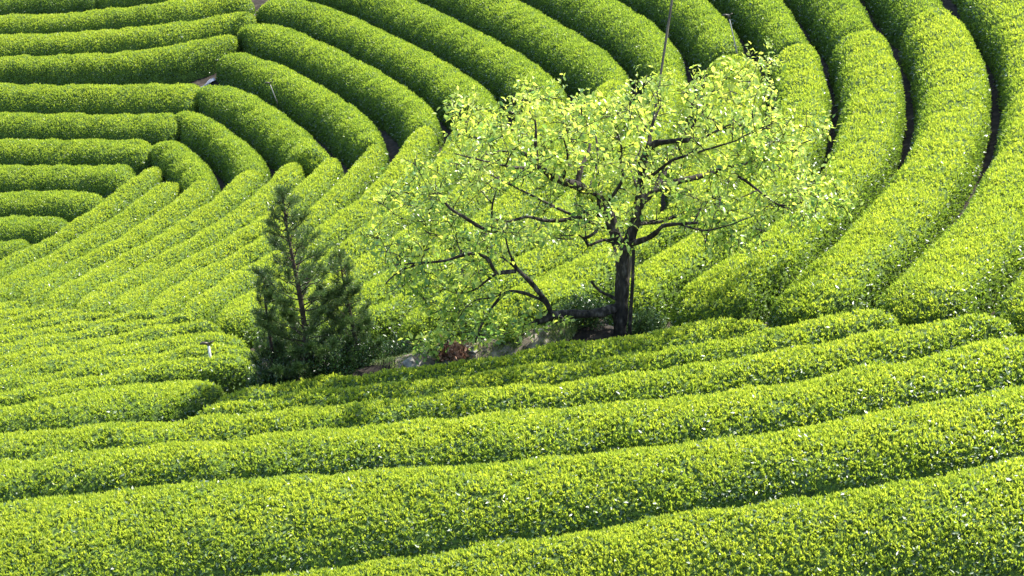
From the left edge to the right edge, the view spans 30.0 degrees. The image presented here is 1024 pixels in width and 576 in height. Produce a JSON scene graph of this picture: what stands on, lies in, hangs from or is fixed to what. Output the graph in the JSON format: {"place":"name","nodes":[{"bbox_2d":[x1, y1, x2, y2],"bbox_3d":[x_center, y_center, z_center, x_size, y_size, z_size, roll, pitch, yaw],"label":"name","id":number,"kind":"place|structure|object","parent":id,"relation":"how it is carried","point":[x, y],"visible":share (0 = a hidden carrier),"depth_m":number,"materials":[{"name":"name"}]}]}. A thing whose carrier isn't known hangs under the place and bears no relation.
{"place":"outdoors","nodes":[
{"label":"outdoors","id":0,"kind":"place"},
{"bbox_2d":[190,0,1000,375],"bbox_3d":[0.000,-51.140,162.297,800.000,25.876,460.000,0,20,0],"label":"ground","id":1,"kind":"structure","parent":0,"point":[582,332],"depth_m":42.63,"materials":[{"name":"soil"}]},
{"bbox_2d":[0,300,31,310],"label":"tea hedge","id":2,"kind":"object","parent":1,"relation":"on","point":[11,305],"visible":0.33,"depth_m":46.82,"materials":[{"name":"green plant"}]},
{"bbox_2d":[0,239,32,260],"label":"tea hedge","id":3,"kind":"object","parent":1,"relation":"on","point":[9,247],"visible":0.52,"depth_m":55.02,"materials":[{"name":"green plant"}]},
{"bbox_2d":[0,304,48,320],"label":"tea hedge","id":4,"kind":"object","parent":1,"relation":"on","point":[7,313],"visible":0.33,"depth_m":45.55,"materials":[{"name":"green plant"}]},
{"bbox_2d":[0,214,68,244],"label":"tea hedge","id":5,"kind":"object","parent":1,"relation":"on","point":[32,230],"visible":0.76,"depth_m":56.72,"materials":[{"name":"green plant"}]},
{"bbox_2d":[0,308,80,327],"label":"tea hedge","id":6,"kind":"object","parent":1,"relation":"on","point":[35,316],"visible":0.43,"depth_m":44.28,"materials":[{"name":"green plant"}]},
{"bbox_2d":[0,0,98,15],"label":"tea hedge","id":7,"kind":"object","parent":1,"relation":"on","point":[36,7],"visible":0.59,"depth_m":75.86,"materials":[{"name":"green plant"}]},
{"bbox_2d":[0,189,104,222],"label":"tea hedge","id":8,"kind":"object","parent":1,"relation":"on","point":[70,205],"visible":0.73,"depth_m":58.57,"materials":[{"name":"green plant"}]},
{"bbox_2d":[0,310,115,334],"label":"tea hedge","id":9,"kind":"object","parent":1,"relation":"on","point":[60,321],"visible":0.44,"depth_m":42.99,"materials":[{"name":"green plant"}]},
{"bbox_2d":[0,163,136,198],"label":"tea hedge","id":10,"kind":"object","parent":1,"relation":"on","point":[104,180],"visible":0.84,"depth_m":60.42,"materials":[{"name":"green plant"}]},
{"bbox_2d":[0,137,152,175],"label":"tea hedge","id":11,"kind":"object","parent":1,"relation":"on","point":[133,154],"visible":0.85,"depth_m":62.35,"materials":[{"name":"green plant"}]},
{"bbox_2d":[0,309,161,343],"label":"tea hedge","id":12,"kind":"object","parent":1,"relation":"on","point":[75,326],"visible":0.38,"depth_m":41.78,"materials":[{"name":"green plant"}]},
{"bbox_2d":[0,166,163,278],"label":"tea hedge","id":13,"kind":"object","parent":1,"relation":"on","point":[120,199],"visible":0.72,"depth_m":55.48,"materials":[{"name":"green plant"}]},
{"bbox_2d":[0,111,180,145],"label":"tea hedge","id":14,"kind":"object","parent":1,"relation":"on","point":[154,128],"visible":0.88,"depth_m":64.19,"materials":[{"name":"green plant"}]},
{"bbox_2d":[0,181,180,303],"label":"tea hedge","id":15,"kind":"object","parent":1,"relation":"on","point":[152,202],"visible":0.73,"depth_m":53.24,"materials":[{"name":"green plant"}]},
{"bbox_2d":[0,313,193,355],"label":"tea hedge","id":16,"kind":"object","parent":1,"relation":"on","point":[98,331],"visible":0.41,"depth_m":40.50,"materials":[{"name":"green plant"}]},
{"bbox_2d":[0,82,199,115],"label":"tea hedge","id":17,"kind":"object","parent":1,"relation":"on","point":[134,99],"visible":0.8,"depth_m":65.91,"materials":[{"name":"green plant"}]},
{"bbox_2d":[0,318,222,369],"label":"tea hedge","id":18,"kind":"object","parent":1,"relation":"on","point":[146,333],"visible":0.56,"depth_m":38.95,"materials":[{"name":"green plant"}]},
{"bbox_2d":[0,379,226,433],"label":"tea hedge","id":19,"kind":"object","parent":1,"relation":"on","point":[168,400],"visible":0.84,"depth_m":32.21,"materials":[{"name":"green plant"}]},
{"bbox_2d":[17,180,216,307],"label":"tea hedge","id":20,"kind":"object","parent":1,"relation":"on","point":[184,204],"visible":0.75,"depth_m":51.72,"materials":[{"name":"green plant"}]},
{"bbox_2d":[0,34,239,85],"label":"tea hedge","id":21,"kind":"object","parent":1,"relation":"on","point":[191,61],"visible":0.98,"depth_m":67.50,"materials":[{"name":"green plant"}]},
{"bbox_2d":[0,330,248,378],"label":"tea hedge","id":22,"kind":"object","parent":1,"relation":"on","point":[51,365],"visible":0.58,"depth_m":37.29,"materials":[{"name":"green plant"}]},
{"bbox_2d":[0,0,255,34],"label":"tea hedge","id":23,"kind":"object","parent":1,"relation":"on","point":[164,13],"visible":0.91,"depth_m":71.18,"materials":[{"name":"green plant"}]},
{"bbox_2d":[0,11,256,56],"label":"tea hedge","id":24,"kind":"object","parent":1,"relation":"on","point":[112,41],"visible":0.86,"depth_m":69.33,"materials":[{"name":"green plant"}]},
{"bbox_2d":[0,352,256,406],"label":"tea hedge","id":25,"kind":"object","parent":1,"relation":"on","point":[226,371],"visible":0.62,"depth_m":34.52,"materials":[{"name":"green plant"}]},
{"bbox_2d":[0,342,260,392],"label":"tea hedge","id":26,"kind":"object","parent":1,"relation":"on","point":[105,366],"visible":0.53,"depth_m":35.88,"materials":[{"name":"green plant"}]},
{"bbox_2d":[97,0,176,9],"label":"tea hedge","id":27,"kind":"object","parent":1,"relation":"on","point":[103,4],"visible":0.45,"depth_m":72.80,"materials":[{"name":"green plant"}]},
{"bbox_2d":[42,169,264,310],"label":"tea hedge","id":28,"kind":"object","parent":1,"relation":"on","point":[238,190],"visible":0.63,"depth_m":50.37,"materials":[{"name":"green plant"}]},
{"bbox_2d":[149,140,222,194],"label":"tea hedge","id":29,"kind":"object","parent":1,"relation":"on","point":[184,166],"visible":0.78,"depth_m":57.95,"materials":[{"name":"green plant"}]},
{"bbox_2d":[76,161,305,314],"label":"tea hedge","id":30,"kind":"object","parent":1,"relation":"on","point":[255,206],"visible":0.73,"depth_m":48.98,"materials":[{"name":"green plant"}]},
{"bbox_2d":[200,341,213,358],"bbox_3d":[-5.556,1.293,34.899,0.263,0.724,0.066,2,20,5],"label":"sprinkler","id":31,"kind":"object","parent":1,"relation":"on","point":[207,344],"visible":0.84,"depth_m":34.78,"materials":[{"name":"white metal"}]},
{"bbox_2d":[201,77,215,86],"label":"ground sheet","id":32,"kind":"object","parent":1,"relation":"on","point":[210,80],"visible":0.2,"depth_m":66.31,"materials":[{"name":"white plastic"}]},
{"bbox_2d":[173,109,271,185],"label":"tea hedge","id":33,"kind":"object","parent":1,"relation":"on","point":[224,153],"visible":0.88,"depth_m":58.52,"materials":[{"name":"green plant"}]},
{"bbox_2d":[107,157,343,315],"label":"tea hedge","id":34,"kind":"object","parent":1,"relation":"on","point":[319,182],"visible":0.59,"depth_m":47.42,"materials":[{"name":"green plant"}]},
{"bbox_2d":[195,84,330,177],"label":"tea hedge","id":35,"kind":"object","parent":1,"relation":"on","point":[275,138],"visible":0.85,"depth_m":58.61,"materials":[{"name":"green plant"}]},
{"bbox_2d":[146,143,387,317],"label":"tea hedge","id":36,"kind":"object","parent":1,"relation":"on","point":[354,182],"visible":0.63,"depth_m":46.31,"materials":[{"name":"green plant"}]},
{"bbox_2d":[244,268,292,385],"bbox_3d":[-4.084,0.921,32.333,0.954,2.653,1.039,13,24,32],"label":"conifer tree","id":37,"kind":"object","parent":1,"relation":"on","point":[265,348],"visible":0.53,"depth_m":32.20,"materials":[{"name":"green plant"}]},
{"bbox_2d":[238,345,308,388],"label":"garden shrub","id":38,"kind":"object","parent":1,"relation":"on","point":[260,381],"visible":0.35,"depth_m":32.18,"materials":[{"name":"green plant"}]},
{"bbox_2d":[215,51,389,169],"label":"tea hedge","id":39,"kind":"object","parent":1,"relation":"on","point":[344,132],"visible":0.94,"depth_m":59.23,"materials":[{"name":"green plant"}]},
{"bbox_2d":[265,81,279,107],"bbox_3d":[-7.680,-6.193,61.168,0.443,0.883,0.068,1,20,4],"label":"sprinkler","id":40,"kind":"object","parent":39,"relation":"attached to","point":[269,83],"visible":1,"depth_m":61.11,"materials":[{"name":"metal"}]},
{"bbox_2d":[248,182,364,381],"bbox_3d":[-3.443,0.012,31.889,1.986,3.745,2.031,0,20,0],"label":"conifer tree","id":41,"kind":"object","parent":1,"relation":"on","point":[289,314],"visible":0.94,"depth_m":31.75,"materials":[{"name":"green plant"}]},
{"bbox_2d":[181,125,439,323],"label":"tea hedge","id":42,"kind":"object","parent":1,"relation":"on","point":[341,225],"visible":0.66,"depth_m":45.46,"materials":[{"name":"green plant"}]},
{"bbox_2d":[288,330,377,379],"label":"garden shrub","id":43,"kind":"object","parent":1,"relation":"on","point":[335,367],"visible":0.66,"depth_m":32.13,"materials":[{"name":"green plant"}]},
{"bbox_2d":[236,23,444,148],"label":"tea hedge","id":44,"kind":"object","parent":1,"relation":"on","point":[395,110],"visible":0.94,"depth_m":60.28,"materials":[{"name":"green plant"}]},
{"bbox_2d":[321,241,386,364],"bbox_3d":[-2.730,0.464,32.489,1.093,2.638,1.190,-7,21,-19],"label":"conifer tree","id":45,"kind":"object","parent":1,"relation":"on","point":[358,328],"visible":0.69,"depth_m":32.37,"materials":[{"name":"green plant"}]},
{"bbox_2d":[213,110,503,348],"bbox_3d":[-3.100,-1.484,45.366,2.536,2.634,14.014,9,22,23],"label":"tea hedge","id":46,"kind":"object","parent":1,"relation":"on","point":[234,317],"visible":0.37,"depth_m":43.34,"materials":[{"name":"green plant"}]},
{"bbox_2d":[255,0,506,133],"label":"tea hedge","id":47,"kind":"object","parent":1,"relation":"on","point":[431,79],"visible":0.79,"depth_m":61.43,"materials":[{"name":"green plant"}]},
{"bbox_2d":[360,334,419,367],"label":"garden shrub","id":48,"kind":"object","parent":1,"relation":"on","point":[395,350],"visible":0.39,"depth_m":32.58,"materials":[{"name":"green plant"}]},
{"bbox_2d":[267,95,570,352],"bbox_3d":[-1.469,-1.675,44.275,2.354,2.616,15.071,8,22,22],"label":"tea hedge","id":49,"kind":"object","parent":1,"relation":"on","point":[368,268],"visible":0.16,"depth_m":43.18,"materials":[{"name":"green plant"}]},
{"bbox_2d":[306,0,572,119],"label":"tea hedge","id":50,"kind":"object","parent":1,"relation":"on","point":[494,66],"visible":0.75,"depth_m":59.51,"materials":[{"name":"green plant"}]},
{"bbox_2d":[369,334,546,367],"bbox_3d":[-0.893,1.034,32.034,3.025,0.653,0.864,0,20,0],"label":"weed cover","id":51,"kind":"object","parent":1,"relation":"on","point":[387,360],"visible":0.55,"depth_m":31.96,"materials":[{"name":"green plant"}]},
{"bbox_2d":[320,78,631,350],"bbox_3d":[0.027,-1.856,43.431,2.445,2.774,15.966,9,22,24],"label":"tea hedge","id":52,"kind":"object","parent":1,"relation":"on","point":[511,201],"visible":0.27,"depth_m":42.05,"materials":[{"name":"green plant"}]},
{"bbox_2d":[395,324,568,370],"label":"ground bank","id":53,"kind":"structure","parent":1,"relation":"on","point":[525,341],"depth_m":31.90,"materials":[{"name":"soil"}]},
{"bbox_2d":[403,357,414,366],"bbox_3d":[-1.726,1.239,31.904,0.195,0.193,0.244,-14,24,-34],"label":"rock","id":54,"kind":"object","parent":53,"relation":"on","point":[409,361],"visible":0.86,"depth_m":31.84,"materials":[{"name":"grey stone"}]},
{"bbox_2d":[414,323,448,352],"bbox_3d":[-1.264,0.905,32.181,0.691,0.532,0.794,-10,22,-26],"label":"sapling","id":55,"kind":"object","parent":53,"relation":"on","point":[434,338],"visible":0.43,"depth_m":32.25,"materials":[{"name":"green plant"}]},
{"bbox_2d":[431,333,474,361],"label":"dead fern","id":56,"kind":"object","parent":53,"relation":"on","point":[457,351],"visible":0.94,"depth_m":31.79,"materials":[{"name":"brown plant"}]},
{"bbox_2d":[463,344,476,352],"bbox_3d":[-0.719,1.008,31.990,0.198,0.094,0.383,-12,23,-29],"label":"rock","id":57,"kind":"object","parent":53,"relation":"on","point":[472,349],"visible":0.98,"depth_m":31.89,"materials":[{"name":"grey stone"}]},
{"bbox_2d":[216,316,768,402],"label":"tea hedge","id":58,"kind":"object","parent":1,"relation":"on","point":[580,351],"visible":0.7,"depth_m":30.45,"materials":[{"name":"green plant"}]},
{"bbox_2d":[492,309,523,346],"bbox_3d":[-0.073,0.621,32.201,0.603,0.600,0.925,-6,21,-17],"label":"sapling","id":59,"kind":"object","parent":1,"relation":"on","point":[504,323],"visible":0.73,"depth_m":32.17,"materials":[{"name":"green plant"}]},
{"bbox_2d":[0,312,1017,460],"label":"tea hedge","id":60,"kind":"object","parent":1,"relation":"on","point":[903,343],"visible":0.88,"depth_m":27.96,"materials":[{"name":"green plant"}]},
{"bbox_2d":[0,383,1023,575],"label":"tea hedge","id":61,"kind":"object","parent":1,"relation":"on","point":[278,524],"visible":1,"depth_m":24.89,"materials":[{"name":"green plant"}]},
{"bbox_2d":[0,335,1023,502],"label":"tea hedge","id":62,"kind":"object","parent":1,"relation":"on","point":[976,367],"visible":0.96,"depth_m":26.38,"materials":[{"name":"green plant"}]},
{"bbox_2d":[358,65,689,353],"bbox_3d":[1.453,-1.946,42.489,2.831,2.864,16.164,10,22,24],"label":"tea hedge","id":63,"kind":"object","parent":1,"relation":"on","point":[389,316],"visible":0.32,"depth_m":40.19,"materials":[{"name":"green plant"}]},
{"bbox_2d":[416,0,632,100],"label":"tea hedge","id":64,"kind":"object","parent":1,"relation":"on","point":[551,47],"visible":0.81,"depth_m":56.31,"materials":[{"name":"green plant"}]},
{"bbox_2d":[395,188,661,350],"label":"tea hedge","id":65,"kind":"object","parent":1,"relation":"on","point":[532,264],"visible":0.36,"depth_m":37.13,"materials":[{"name":"green plant"}]},
{"bbox_2d":[505,322,577,349],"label":"short grass","id":66,"kind":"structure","parent":1,"relation":"on","point":[570,329],"depth_m":31.96,"materials":[{"name":"green plant"}]},
{"bbox_2d":[197,307,899,414],"bbox_3d":[0.355,1.353,29.500,11.007,2.867,1.530,3,20,8],"label":"tea hedge","id":67,"kind":"object","parent":1,"relation":"on","point":[827,327],"visible":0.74,"depth_m":28.97,"materials":[{"name":"green plant"}]},
{"bbox_2d":[553,287,612,329],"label":"garden shrub","id":68,"kind":"object","parent":1,"relation":"on","point":[580,304],"visible":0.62,"depth_m":32.14,"materials":[{"name":"green plant"}]},
{"bbox_2d":[518,0,687,94],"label":"tea hedge","id":69,"kind":"object","parent":1,"relation":"on","point":[627,38],"visible":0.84,"depth_m":54.10,"materials":[{"name":"green plant"}]},
{"bbox_2d":[352,38,862,366],"bbox_3d":[1.568,-1.465,31.291,8.503,5.677,5.187,0,20,0],"label":"persimmon tree","id":70,"kind":"object","parent":1,"relation":"on","point":[648,188],"visible":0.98,"depth_m":30.84,"materials":[{"name":"green plant"}]},
{"bbox_2d":[466,53,766,341],"bbox_3d":[3.544,-2.212,41.365,3.428,2.575,16.637,8,21,21],"label":"tea hedge","id":71,"kind":"object","parent":1,"relation":"on","point":[561,281],"visible":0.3,"depth_m":36.46,"materials":[{"name":"green plant"}]},
{"bbox_2d":[239,455,1023,575],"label":"tea hedge","id":72,"kind":"object","parent":1,"relation":"on","point":[967,522],"visible":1,"depth_m":22.47,"materials":[{"name":"green plant"}]},
{"bbox_2d":[628,250,634,334],"bbox_3d":[1.982,0.231,31.797,0.097,1.825,0.060,0,20,0],"label":"wooden pole","id":73,"kind":"object","parent":1,"relation":"on","point":[631,295],"visible":0.71,"depth_m":31.73,"materials":[{"name":"brown wood"}]},
{"bbox_2d":[626,301,671,334],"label":"garden shrub","id":74,"kind":"object","parent":1,"relation":"on","point":[647,323],"visible":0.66,"depth_m":32.30,"materials":[{"name":"green plant"}]},
{"bbox_2d":[628,0,672,280],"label":"bamboo pole","id":75,"kind":"object","parent":1,"relation":"on","point":[663,57],"visible":0.23,"depth_m":32.45,"materials":[{"name":"brown wood"}]},
{"bbox_2d":[618,0,743,80],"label":"tea hedge","id":76,"kind":"object","parent":1,"relation":"on","point":[700,31],"visible":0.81,"depth_m":51.97,"materials":[{"name":"green plant"}]},
{"bbox_2d":[607,42,832,333],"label":"tea hedge","id":77,"kind":"object","parent":1,"relation":"on","point":[662,279],"visible":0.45,"depth_m":37.54,"materials":[{"name":"green plant"}]},
{"bbox_2d":[723,13,737,54],"bbox_3d":[5.635,-6.168,48.734,0.599,1.716,0.074,0,20,0],"label":"sprinkler","id":78,"kind":"object","parent":1,"relation":"on","point":[728,15],"visible":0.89,"depth_m":48.56,"materials":[{"name":"metal"}]},
{"bbox_2d":[707,0,809,79],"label":"tea hedge","id":79,"kind":"object","parent":1,"relation":"on","point":[755,23],"visible":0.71,"depth_m":50.17,"materials":[{"name":"green plant"}]},
{"bbox_2d":[669,29,907,328],"bbox_3d":[6.482,-2.449,39.088,2.910,2.506,17.431,7,21,18],"label":"tea hedge","id":80,"kind":"object","parent":1,"relation":"on","point":[865,80],"visible":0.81,"depth_m":36.33,"materials":[{"name":"green plant"}]},
{"bbox_2d":[783,0,875,65],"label":"tea hedge","id":81,"kind":"object","parent":1,"relation":"on","point":[827,25],"visible":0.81,"depth_m":48.41,"materials":[{"name":"green plant"}]},
{"bbox_2d":[766,7,992,327],"bbox_3d":[8.034,-2.702,38.084,2.806,2.445,18.476,6,21,17],"label":"tea hedge","id":82,"kind":"object","parent":1,"relation":"on","point":[911,213],"visible":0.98,"depth_m":35.05,"materials":[{"name":"green plant"}]},
{"bbox_2d":[861,0,944,48],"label":"tea hedge","id":83,"kind":"object","parent":1,"relation":"on","point":[892,19],"visible":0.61,"depth_m":47.03,"materials":[{"name":"green plant"}]},
{"bbox_2d":[875,0,1023,326],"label":"tea hedge","id":84,"kind":"object","parent":1,"relation":"on","point":[970,260],"visible":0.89,"depth_m":31.38,"materials":[{"name":"green plant"}]},
{"bbox_2d":[993,272,1023,335],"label":"tea hedge","id":85,"kind":"object","parent":1,"relation":"on","point":[1010,306],"visible":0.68,"depth_m":27.76,"materials":[{"name":"green plant"}]}
]}

